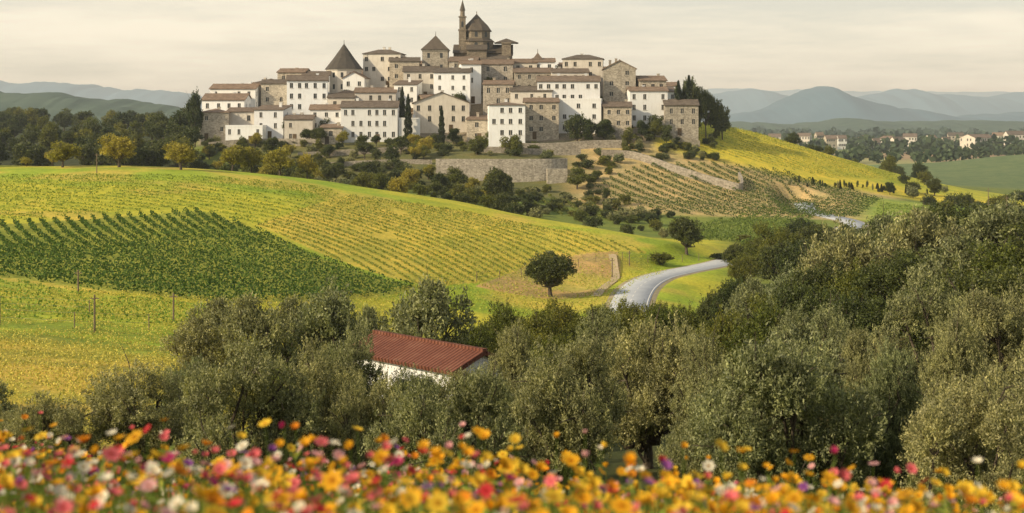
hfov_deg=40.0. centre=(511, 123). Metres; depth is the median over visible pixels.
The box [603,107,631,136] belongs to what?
walls
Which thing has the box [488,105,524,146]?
walls
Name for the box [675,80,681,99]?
cypress tree
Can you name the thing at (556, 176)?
retaining wall
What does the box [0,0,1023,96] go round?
sky
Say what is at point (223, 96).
roof
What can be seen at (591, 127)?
garden tree
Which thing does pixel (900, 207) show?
valley vineyard
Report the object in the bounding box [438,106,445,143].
cypress tree
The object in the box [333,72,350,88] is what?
windows
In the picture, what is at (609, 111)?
windows
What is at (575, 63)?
windows
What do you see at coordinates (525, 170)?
retaining wall
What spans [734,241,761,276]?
roadside tree
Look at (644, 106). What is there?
windows
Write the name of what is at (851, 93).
mountain
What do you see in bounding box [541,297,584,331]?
broadleaf tree
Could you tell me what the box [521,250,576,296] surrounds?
round oak tree
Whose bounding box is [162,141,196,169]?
crest olive tree
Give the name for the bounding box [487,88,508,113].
windows
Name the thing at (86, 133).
woodland
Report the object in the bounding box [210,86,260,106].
walls
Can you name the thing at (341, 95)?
roof
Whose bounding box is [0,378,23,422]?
olive tree
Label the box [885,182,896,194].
garden tree
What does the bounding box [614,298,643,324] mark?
broadleaf tree
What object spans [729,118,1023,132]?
wooded hill
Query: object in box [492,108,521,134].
windows
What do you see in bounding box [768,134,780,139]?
distant villa
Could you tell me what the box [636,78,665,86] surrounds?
walls
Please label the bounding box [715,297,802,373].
broadleaf tree
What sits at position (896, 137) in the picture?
distant villa
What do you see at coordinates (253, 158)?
crest olive tree
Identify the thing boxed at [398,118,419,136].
walls
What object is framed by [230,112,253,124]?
walls
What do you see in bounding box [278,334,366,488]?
olive tree
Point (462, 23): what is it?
windows
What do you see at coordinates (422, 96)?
roof
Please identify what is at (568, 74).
walls
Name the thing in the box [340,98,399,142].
white villa
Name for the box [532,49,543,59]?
turret
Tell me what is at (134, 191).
crop field
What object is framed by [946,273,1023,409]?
olive tree
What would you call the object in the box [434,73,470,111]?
walls
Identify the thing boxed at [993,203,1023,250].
broadleaf tree
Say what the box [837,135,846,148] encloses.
distant villa
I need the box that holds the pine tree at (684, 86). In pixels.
[681,75,695,96]
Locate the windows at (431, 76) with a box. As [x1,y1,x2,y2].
[407,74,432,88]
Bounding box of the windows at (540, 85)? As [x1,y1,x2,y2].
[539,84,597,97]
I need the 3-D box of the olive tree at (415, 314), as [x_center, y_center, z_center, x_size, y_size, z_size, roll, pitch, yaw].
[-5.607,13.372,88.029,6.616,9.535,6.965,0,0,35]
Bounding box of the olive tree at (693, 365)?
[667,322,731,449]
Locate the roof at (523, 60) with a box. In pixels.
[514,59,537,62]
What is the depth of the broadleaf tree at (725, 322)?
94.58 m
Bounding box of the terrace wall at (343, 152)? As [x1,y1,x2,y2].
[298,147,407,156]
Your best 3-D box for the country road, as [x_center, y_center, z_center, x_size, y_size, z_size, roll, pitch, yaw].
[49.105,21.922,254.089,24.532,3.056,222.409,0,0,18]
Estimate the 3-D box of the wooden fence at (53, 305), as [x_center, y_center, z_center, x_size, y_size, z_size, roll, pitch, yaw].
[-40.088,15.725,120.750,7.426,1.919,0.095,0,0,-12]
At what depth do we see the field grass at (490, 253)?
196.55 m
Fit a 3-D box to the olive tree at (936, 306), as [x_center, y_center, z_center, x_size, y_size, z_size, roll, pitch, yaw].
[18.878,10.510,62.928,5.897,8.715,6.582,0,0,-20]
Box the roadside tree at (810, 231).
[794,222,831,250]
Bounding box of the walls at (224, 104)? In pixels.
[202,95,250,110]
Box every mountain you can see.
[0,80,201,110]
[700,89,1023,121]
[702,88,1011,96]
[728,86,1023,123]
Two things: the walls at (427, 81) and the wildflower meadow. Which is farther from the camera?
the walls at (427, 81)
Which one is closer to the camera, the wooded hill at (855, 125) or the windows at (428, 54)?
the windows at (428, 54)
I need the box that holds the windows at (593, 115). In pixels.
[563,104,595,129]
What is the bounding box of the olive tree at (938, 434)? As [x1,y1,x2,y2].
[892,355,1023,512]
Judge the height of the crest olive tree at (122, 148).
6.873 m
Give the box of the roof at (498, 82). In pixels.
[482,80,515,84]
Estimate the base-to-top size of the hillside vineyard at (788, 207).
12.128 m
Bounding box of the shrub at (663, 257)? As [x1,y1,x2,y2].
[649,251,674,264]
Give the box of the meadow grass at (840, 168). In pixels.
[698,122,897,179]
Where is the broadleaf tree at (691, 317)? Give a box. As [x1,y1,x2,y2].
[670,299,712,336]
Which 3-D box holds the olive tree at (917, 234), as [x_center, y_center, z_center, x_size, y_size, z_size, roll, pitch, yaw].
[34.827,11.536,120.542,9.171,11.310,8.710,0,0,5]
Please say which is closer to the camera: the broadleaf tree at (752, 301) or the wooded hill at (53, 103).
the broadleaf tree at (752, 301)
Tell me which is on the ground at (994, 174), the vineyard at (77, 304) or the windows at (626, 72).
the vineyard at (77, 304)
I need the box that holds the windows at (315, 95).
[290,83,325,108]
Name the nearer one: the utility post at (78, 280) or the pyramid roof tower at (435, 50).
the utility post at (78, 280)
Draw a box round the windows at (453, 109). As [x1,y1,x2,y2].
[417,105,464,120]
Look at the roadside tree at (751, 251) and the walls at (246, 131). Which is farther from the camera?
the walls at (246, 131)
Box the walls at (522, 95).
[510,91,551,103]
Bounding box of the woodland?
[0,106,204,167]
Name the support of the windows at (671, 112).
attached to the walls at (689, 130)
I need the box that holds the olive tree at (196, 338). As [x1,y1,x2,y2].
[159,308,227,372]
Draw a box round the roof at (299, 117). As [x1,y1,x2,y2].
[283,115,315,119]
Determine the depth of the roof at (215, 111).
388.41 m
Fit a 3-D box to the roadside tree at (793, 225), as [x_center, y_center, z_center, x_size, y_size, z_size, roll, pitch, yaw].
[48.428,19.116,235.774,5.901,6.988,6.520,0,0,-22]
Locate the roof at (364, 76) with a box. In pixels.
[341,71,369,78]
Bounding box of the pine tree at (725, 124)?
[714,104,731,139]
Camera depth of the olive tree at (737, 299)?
127.31 m
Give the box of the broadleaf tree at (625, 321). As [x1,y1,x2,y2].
[575,306,653,365]
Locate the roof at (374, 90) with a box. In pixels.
[353,87,396,92]
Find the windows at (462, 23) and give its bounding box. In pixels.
[461,21,488,49]
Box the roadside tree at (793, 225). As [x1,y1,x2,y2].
[781,217,815,235]
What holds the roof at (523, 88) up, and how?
on the walls at (522, 95)
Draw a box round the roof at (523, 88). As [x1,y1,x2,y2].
[509,86,552,91]
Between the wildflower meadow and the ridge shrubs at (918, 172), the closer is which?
the wildflower meadow
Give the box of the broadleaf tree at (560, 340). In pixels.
[529,332,575,379]
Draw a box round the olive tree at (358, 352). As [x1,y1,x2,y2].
[308,316,388,437]
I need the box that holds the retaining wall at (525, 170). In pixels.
[436,158,566,181]
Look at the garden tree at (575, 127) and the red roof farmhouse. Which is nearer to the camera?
the red roof farmhouse
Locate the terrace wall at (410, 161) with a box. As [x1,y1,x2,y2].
[331,159,431,165]
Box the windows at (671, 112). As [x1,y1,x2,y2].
[670,109,694,123]
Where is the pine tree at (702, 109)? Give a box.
[691,80,706,127]
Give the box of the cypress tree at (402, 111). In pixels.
[399,86,405,117]
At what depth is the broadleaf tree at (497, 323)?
111.41 m
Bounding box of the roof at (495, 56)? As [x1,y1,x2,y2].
[480,53,508,58]
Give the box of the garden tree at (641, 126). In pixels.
[636,120,648,136]
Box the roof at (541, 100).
[523,98,559,102]
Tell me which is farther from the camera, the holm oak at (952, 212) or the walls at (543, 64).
the walls at (543, 64)
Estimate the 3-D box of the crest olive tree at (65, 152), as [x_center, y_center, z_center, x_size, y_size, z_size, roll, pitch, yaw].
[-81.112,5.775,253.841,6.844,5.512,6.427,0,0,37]
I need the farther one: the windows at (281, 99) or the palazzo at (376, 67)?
the palazzo at (376, 67)
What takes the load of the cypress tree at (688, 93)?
on the ground at (994, 174)
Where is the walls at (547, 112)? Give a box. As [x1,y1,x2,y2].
[524,103,558,140]
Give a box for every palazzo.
[362,47,405,86]
[562,54,603,96]
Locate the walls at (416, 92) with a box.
[394,82,421,114]
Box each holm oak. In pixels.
[693,286,721,327]
[709,274,749,325]
[770,254,851,301]
[772,280,847,345]
[803,289,894,367]
[848,245,952,347]
[878,269,986,355]
[919,262,1023,343]
[923,200,1001,246]
[997,223,1023,260]
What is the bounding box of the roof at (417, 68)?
[402,66,439,71]
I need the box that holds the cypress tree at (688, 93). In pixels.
[685,75,692,98]
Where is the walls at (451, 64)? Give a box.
[449,62,458,67]
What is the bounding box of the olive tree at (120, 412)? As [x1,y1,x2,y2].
[80,347,209,479]
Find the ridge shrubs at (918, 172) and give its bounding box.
[621,124,1023,210]
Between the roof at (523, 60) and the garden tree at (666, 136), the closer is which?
the garden tree at (666, 136)
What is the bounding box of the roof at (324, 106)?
[309,104,340,109]
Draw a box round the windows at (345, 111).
[344,110,394,136]
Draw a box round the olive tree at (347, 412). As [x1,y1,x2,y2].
[323,367,412,498]
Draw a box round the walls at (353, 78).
[343,72,368,90]
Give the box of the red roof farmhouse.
[351,330,505,398]
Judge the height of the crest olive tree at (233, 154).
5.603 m
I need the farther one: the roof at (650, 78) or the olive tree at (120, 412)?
the roof at (650, 78)
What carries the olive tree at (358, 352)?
on the ground at (994, 174)
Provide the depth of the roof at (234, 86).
406.47 m
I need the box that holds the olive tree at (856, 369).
[838,321,905,420]
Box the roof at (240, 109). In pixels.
[226,107,256,111]
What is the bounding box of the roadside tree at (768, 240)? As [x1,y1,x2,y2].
[748,220,795,263]
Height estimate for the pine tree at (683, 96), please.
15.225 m
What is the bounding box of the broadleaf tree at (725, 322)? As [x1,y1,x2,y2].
[686,303,745,376]
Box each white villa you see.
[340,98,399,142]
[536,74,600,97]
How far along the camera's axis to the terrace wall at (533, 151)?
370.72 m
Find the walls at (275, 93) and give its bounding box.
[261,84,286,105]
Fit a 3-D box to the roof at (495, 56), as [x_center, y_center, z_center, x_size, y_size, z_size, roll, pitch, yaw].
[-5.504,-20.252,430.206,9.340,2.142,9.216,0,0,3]
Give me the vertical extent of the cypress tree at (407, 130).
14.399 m
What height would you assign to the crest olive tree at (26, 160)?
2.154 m
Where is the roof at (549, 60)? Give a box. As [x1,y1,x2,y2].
[532,58,555,61]
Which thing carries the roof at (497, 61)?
on the walls at (497, 72)
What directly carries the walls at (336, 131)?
on the ground at (994, 174)
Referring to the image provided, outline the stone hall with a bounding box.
[602,58,636,101]
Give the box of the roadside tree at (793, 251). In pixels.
[774,239,820,275]
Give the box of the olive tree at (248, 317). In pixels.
[217,284,289,372]
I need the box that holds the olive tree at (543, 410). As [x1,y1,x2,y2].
[506,326,630,499]
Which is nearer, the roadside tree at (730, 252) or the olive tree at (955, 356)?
the olive tree at (955, 356)
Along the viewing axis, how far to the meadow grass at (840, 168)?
415.45 m
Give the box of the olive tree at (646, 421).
[577,300,703,468]
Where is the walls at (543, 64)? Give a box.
[537,62,554,67]
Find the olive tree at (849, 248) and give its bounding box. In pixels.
[794,214,881,280]
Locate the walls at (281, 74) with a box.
[278,70,308,78]
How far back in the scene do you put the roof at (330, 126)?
384.08 m
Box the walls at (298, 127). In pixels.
[284,118,314,138]
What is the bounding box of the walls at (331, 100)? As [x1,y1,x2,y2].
[328,98,354,103]
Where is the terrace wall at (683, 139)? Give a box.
[611,129,699,146]
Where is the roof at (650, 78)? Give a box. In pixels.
[636,75,667,80]
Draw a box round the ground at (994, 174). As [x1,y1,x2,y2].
[0,92,1023,512]
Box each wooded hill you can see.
[0,91,181,125]
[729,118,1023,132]
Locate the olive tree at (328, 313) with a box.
[284,273,359,362]
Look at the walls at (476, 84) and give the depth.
409.17 m
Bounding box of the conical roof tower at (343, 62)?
[325,44,362,92]
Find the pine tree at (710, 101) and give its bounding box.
[700,89,717,137]
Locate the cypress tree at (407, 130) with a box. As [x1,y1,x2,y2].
[403,94,412,137]
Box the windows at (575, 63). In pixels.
[565,62,600,85]
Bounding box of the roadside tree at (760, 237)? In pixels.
[739,235,764,248]
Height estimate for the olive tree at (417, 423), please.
5.654 m
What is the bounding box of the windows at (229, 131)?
[228,129,258,133]
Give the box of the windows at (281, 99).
[266,87,282,101]
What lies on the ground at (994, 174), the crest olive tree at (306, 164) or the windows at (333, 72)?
the crest olive tree at (306, 164)
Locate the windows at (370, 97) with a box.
[369,95,391,99]
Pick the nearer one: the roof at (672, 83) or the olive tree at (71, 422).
the olive tree at (71, 422)
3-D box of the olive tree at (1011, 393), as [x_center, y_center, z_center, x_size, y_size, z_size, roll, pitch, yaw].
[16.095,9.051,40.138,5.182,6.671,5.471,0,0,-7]
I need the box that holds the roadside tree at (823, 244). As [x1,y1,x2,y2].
[798,239,834,258]
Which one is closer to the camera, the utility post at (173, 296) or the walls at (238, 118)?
the utility post at (173, 296)
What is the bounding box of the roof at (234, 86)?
[209,84,260,88]
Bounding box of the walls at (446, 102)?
[413,93,468,132]
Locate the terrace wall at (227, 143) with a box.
[209,138,316,147]
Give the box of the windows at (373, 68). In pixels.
[365,57,388,80]
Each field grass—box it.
[0,276,463,444]
[418,222,665,316]
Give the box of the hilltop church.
[453,0,517,58]
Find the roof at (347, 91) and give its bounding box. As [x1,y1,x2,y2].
[337,90,353,92]
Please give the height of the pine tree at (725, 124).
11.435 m
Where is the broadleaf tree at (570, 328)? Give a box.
[563,303,618,340]
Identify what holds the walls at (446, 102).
on the ground at (994, 174)
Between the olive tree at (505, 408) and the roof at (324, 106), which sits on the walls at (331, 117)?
the roof at (324, 106)
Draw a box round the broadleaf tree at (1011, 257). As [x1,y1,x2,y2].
[947,233,1023,286]
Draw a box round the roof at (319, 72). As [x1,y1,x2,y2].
[301,71,330,75]
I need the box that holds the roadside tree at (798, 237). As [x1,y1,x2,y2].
[784,230,811,243]
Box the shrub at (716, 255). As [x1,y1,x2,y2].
[709,253,724,258]
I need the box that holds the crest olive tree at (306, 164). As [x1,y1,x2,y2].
[294,152,318,178]
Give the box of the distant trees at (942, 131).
[59,123,1023,138]
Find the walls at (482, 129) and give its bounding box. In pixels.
[467,120,487,140]
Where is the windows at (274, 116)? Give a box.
[260,112,276,127]
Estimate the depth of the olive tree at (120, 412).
47.02 m
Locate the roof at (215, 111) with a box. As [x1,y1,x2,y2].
[201,109,230,112]
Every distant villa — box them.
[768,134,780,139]
[797,133,811,143]
[814,132,823,138]
[823,135,837,149]
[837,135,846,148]
[872,138,880,144]
[889,136,904,152]
[903,133,917,145]
[947,132,963,141]
[960,134,991,148]
[992,132,1003,137]
[1003,131,1023,144]
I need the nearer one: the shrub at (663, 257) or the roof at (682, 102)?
the shrub at (663, 257)
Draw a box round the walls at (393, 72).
[389,62,419,86]
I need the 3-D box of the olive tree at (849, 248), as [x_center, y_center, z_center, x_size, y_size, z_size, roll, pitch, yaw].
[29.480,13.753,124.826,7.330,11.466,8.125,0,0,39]
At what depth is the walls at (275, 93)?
407.00 m
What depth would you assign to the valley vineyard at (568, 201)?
313.43 m
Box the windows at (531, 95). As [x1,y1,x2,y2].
[515,94,545,97]
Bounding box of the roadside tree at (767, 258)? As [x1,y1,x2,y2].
[755,239,790,284]
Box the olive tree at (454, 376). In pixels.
[428,363,472,436]
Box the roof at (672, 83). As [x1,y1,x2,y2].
[666,82,676,85]
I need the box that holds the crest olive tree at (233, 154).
[219,144,248,170]
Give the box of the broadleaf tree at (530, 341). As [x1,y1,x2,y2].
[487,330,552,378]
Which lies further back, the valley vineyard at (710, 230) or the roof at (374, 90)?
the roof at (374, 90)
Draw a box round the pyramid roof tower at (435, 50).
[421,32,449,67]
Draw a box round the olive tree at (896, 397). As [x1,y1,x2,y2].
[845,331,937,508]
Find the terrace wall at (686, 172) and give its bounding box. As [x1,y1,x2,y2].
[601,150,742,190]
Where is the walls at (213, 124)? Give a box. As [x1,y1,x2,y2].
[200,113,229,144]
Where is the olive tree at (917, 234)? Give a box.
[866,196,971,265]
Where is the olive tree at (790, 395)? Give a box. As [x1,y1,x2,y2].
[682,309,891,510]
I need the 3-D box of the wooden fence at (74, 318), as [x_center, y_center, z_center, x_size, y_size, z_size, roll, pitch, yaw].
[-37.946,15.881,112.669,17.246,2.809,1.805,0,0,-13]
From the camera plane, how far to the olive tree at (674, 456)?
40.89 m
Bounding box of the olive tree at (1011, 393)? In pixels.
[989,346,1023,482]
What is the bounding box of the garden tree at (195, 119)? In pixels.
[184,86,203,146]
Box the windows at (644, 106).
[633,94,664,119]
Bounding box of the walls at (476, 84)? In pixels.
[459,64,480,103]
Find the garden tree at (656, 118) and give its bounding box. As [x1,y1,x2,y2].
[647,114,663,126]
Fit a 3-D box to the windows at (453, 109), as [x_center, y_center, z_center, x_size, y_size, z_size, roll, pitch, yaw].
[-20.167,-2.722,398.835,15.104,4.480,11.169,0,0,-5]
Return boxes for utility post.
[77,270,78,292]
[90,294,98,332]
[169,293,177,321]
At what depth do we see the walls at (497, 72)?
416.01 m
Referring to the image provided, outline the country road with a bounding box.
[606,202,868,311]
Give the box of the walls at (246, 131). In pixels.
[225,125,265,140]
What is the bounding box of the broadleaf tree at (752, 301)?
[741,292,799,338]
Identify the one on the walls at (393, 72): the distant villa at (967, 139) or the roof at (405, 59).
the roof at (405, 59)
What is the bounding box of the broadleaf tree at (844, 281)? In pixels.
[814,254,892,329]
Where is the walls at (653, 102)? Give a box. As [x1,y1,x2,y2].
[627,89,667,126]
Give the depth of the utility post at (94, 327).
111.46 m
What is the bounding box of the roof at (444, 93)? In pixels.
[412,91,469,103]
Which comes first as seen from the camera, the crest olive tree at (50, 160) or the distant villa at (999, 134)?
the crest olive tree at (50, 160)
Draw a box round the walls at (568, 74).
[551,73,588,75]
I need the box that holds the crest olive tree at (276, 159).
[261,146,295,175]
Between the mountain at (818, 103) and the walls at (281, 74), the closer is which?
the walls at (281, 74)
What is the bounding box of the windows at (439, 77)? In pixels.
[438,75,464,99]
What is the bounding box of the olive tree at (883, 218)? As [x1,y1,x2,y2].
[840,204,920,273]
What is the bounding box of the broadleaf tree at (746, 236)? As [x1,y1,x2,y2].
[736,234,756,240]
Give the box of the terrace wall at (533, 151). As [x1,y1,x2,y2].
[481,146,580,154]
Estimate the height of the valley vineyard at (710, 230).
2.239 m
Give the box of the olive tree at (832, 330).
[767,295,854,415]
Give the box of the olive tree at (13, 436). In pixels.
[0,409,31,470]
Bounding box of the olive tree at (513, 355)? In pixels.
[483,317,546,432]
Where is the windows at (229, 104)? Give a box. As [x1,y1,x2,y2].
[206,103,240,107]
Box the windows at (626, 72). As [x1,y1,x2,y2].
[610,71,628,95]
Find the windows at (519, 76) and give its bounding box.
[518,75,548,85]
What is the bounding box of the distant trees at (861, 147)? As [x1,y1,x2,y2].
[758,132,1023,163]
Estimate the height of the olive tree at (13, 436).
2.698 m
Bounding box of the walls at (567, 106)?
[559,98,601,133]
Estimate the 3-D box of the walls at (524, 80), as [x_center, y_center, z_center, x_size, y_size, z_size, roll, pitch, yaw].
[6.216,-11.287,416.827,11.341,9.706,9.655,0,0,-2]
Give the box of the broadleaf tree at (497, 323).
[478,294,528,346]
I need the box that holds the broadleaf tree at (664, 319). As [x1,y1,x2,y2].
[630,303,693,348]
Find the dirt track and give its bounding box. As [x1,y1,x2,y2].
[592,254,619,295]
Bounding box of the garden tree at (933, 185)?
[923,177,942,195]
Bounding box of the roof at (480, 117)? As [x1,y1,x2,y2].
[465,115,487,119]
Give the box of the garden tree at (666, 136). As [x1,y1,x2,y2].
[661,124,672,142]
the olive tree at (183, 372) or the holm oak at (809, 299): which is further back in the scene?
the holm oak at (809, 299)
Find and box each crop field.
[0,173,337,222]
[257,194,641,283]
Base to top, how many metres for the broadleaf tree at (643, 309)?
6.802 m
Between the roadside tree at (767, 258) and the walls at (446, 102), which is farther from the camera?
the walls at (446, 102)
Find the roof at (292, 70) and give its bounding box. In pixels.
[276,68,310,72]
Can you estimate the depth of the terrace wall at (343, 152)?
367.76 m
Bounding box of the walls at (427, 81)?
[403,72,433,93]
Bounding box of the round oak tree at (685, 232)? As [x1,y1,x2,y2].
[664,215,704,254]
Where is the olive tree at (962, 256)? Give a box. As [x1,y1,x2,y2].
[902,223,1004,288]
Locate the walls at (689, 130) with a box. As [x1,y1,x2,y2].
[664,106,697,139]
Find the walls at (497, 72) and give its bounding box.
[481,65,513,91]
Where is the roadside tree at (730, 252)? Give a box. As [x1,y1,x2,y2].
[721,242,743,265]
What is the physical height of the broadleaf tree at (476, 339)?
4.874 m
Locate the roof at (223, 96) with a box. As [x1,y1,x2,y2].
[201,93,251,100]
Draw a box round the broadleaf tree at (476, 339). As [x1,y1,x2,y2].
[458,319,497,352]
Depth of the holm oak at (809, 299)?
94.63 m
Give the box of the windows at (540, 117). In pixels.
[529,105,555,130]
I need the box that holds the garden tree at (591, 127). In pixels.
[583,118,597,140]
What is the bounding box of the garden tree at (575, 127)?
[562,112,586,140]
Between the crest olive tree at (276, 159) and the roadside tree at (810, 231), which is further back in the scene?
the crest olive tree at (276, 159)
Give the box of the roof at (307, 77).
[286,75,328,81]
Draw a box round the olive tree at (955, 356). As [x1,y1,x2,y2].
[915,299,1009,478]
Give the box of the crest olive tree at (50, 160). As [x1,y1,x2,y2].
[44,150,57,165]
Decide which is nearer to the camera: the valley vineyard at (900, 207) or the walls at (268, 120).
the valley vineyard at (900, 207)
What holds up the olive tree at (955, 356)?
on the ground at (994, 174)
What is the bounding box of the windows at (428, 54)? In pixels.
[427,53,442,67]
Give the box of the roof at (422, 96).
[418,94,433,98]
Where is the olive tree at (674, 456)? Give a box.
[655,350,758,508]
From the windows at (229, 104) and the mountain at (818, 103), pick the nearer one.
the windows at (229, 104)
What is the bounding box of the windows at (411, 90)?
[398,87,412,101]
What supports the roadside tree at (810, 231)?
on the ground at (994, 174)
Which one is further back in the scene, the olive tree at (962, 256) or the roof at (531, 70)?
the roof at (531, 70)
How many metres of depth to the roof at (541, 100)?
389.08 m
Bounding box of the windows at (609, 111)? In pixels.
[608,110,628,124]
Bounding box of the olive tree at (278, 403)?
[166,326,325,507]
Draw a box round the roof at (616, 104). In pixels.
[602,102,632,107]
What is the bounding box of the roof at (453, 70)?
[433,67,471,72]
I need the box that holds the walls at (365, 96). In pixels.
[355,93,395,100]
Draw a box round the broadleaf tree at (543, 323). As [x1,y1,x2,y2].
[500,302,575,350]
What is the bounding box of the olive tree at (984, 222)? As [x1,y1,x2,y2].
[957,189,1023,262]
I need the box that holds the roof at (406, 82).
[393,80,422,84]
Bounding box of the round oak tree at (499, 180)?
[481,165,515,198]
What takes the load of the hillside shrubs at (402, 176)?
on the ground at (994, 174)
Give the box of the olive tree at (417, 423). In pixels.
[357,361,529,510]
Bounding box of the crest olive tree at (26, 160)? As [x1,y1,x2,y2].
[20,156,33,166]
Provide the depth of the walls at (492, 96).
401.10 m
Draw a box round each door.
[325,136,328,143]
[471,96,474,103]
[678,128,681,135]
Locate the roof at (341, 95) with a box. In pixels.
[327,93,355,97]
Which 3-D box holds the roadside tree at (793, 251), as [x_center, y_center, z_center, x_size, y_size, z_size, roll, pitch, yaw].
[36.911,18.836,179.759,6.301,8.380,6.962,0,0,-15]
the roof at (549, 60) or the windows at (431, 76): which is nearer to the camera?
the windows at (431, 76)
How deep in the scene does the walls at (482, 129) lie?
388.04 m
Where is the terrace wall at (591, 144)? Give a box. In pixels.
[521,140,621,148]
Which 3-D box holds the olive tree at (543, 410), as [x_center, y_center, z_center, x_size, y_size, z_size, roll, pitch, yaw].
[1.923,10.658,49.763,4.491,6.904,4.398,0,0,7]
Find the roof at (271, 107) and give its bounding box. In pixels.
[253,105,292,109]
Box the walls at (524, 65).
[514,63,536,67]
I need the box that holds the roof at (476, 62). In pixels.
[458,60,481,64]
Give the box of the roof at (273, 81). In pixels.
[260,79,286,83]
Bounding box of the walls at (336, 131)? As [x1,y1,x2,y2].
[320,128,342,143]
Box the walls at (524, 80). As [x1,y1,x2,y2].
[514,73,550,85]
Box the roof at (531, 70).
[513,68,550,72]
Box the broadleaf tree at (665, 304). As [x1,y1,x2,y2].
[651,299,686,315]
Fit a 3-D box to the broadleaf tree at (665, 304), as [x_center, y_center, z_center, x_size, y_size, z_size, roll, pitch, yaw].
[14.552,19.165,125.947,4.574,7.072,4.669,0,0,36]
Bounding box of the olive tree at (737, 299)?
[721,270,772,329]
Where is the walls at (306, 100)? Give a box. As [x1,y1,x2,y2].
[287,81,327,114]
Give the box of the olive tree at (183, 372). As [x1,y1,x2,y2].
[150,350,218,448]
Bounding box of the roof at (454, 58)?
[448,56,479,61]
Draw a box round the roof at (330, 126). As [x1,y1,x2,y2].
[320,124,343,127]
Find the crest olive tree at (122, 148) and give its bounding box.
[95,133,136,166]
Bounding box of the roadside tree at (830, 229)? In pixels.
[828,226,845,242]
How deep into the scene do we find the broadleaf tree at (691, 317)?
114.66 m
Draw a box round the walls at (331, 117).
[310,110,340,134]
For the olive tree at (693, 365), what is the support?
on the ground at (994, 174)
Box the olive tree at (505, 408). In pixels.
[451,359,522,476]
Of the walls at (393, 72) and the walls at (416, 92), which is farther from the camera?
the walls at (393, 72)
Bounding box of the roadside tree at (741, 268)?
[726,253,761,285]
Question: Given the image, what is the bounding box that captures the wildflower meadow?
[0,411,1023,512]
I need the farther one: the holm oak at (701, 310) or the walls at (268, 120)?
the walls at (268, 120)
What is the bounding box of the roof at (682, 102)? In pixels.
[663,99,699,105]
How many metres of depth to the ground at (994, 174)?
214.30 m
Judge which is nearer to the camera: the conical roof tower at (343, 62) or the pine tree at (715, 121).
the pine tree at (715, 121)
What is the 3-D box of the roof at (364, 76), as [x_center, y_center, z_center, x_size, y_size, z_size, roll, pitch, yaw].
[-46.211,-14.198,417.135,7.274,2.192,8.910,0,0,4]
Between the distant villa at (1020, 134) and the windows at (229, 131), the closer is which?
the windows at (229, 131)
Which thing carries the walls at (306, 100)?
on the ground at (994, 174)
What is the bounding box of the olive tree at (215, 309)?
[183,288,246,370]
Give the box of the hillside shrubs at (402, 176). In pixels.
[188,65,870,237]
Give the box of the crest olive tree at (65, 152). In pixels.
[46,140,82,166]
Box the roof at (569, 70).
[550,68,589,72]
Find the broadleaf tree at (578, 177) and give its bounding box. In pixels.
[566,165,589,188]
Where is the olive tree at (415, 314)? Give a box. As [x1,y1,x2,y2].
[375,265,480,344]
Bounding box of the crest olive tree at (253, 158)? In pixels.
[240,146,262,172]
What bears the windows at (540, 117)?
attached to the walls at (547, 112)
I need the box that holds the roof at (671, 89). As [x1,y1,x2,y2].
[666,86,674,91]
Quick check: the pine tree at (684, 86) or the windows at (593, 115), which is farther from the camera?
the pine tree at (684, 86)
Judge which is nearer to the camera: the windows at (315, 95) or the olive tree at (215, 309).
the olive tree at (215, 309)
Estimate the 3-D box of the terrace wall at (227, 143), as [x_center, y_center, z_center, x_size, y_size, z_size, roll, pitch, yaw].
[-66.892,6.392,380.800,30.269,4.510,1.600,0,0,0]
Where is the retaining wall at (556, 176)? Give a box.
[547,169,566,183]
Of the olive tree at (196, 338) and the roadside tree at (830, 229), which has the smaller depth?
the olive tree at (196, 338)
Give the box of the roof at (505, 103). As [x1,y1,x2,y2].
[486,102,524,105]
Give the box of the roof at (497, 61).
[480,59,514,64]
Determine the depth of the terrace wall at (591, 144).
379.35 m
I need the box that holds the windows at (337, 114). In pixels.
[313,112,338,127]
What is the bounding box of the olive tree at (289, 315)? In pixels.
[265,293,319,371]
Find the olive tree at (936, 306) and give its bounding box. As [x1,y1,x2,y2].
[861,260,1007,415]
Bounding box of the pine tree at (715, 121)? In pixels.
[706,97,723,129]
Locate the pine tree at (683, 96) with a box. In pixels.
[674,85,684,98]
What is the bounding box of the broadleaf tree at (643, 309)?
[630,300,653,328]
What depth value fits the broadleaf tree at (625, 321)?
103.99 m
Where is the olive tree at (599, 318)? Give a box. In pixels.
[561,303,641,392]
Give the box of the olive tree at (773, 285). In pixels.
[755,259,803,316]
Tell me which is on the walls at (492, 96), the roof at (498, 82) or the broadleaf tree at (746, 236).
the roof at (498, 82)
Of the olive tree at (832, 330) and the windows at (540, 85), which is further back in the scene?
the windows at (540, 85)
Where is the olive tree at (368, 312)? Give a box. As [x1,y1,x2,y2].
[354,300,390,339]
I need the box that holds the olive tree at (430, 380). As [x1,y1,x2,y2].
[377,360,445,415]
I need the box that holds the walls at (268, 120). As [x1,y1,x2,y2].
[254,107,291,138]
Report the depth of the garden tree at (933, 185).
399.33 m
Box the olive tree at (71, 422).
[4,389,105,477]
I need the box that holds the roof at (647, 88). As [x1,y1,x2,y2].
[626,87,668,90]
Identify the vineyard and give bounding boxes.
[0,207,413,302]
[0,278,208,326]
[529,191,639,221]
[594,160,882,217]
[694,212,810,244]
[872,201,1019,221]
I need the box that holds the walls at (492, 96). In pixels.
[483,84,514,114]
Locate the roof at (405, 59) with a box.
[388,57,420,62]
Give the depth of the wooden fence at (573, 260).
205.99 m
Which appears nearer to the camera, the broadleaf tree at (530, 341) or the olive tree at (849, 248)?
the broadleaf tree at (530, 341)

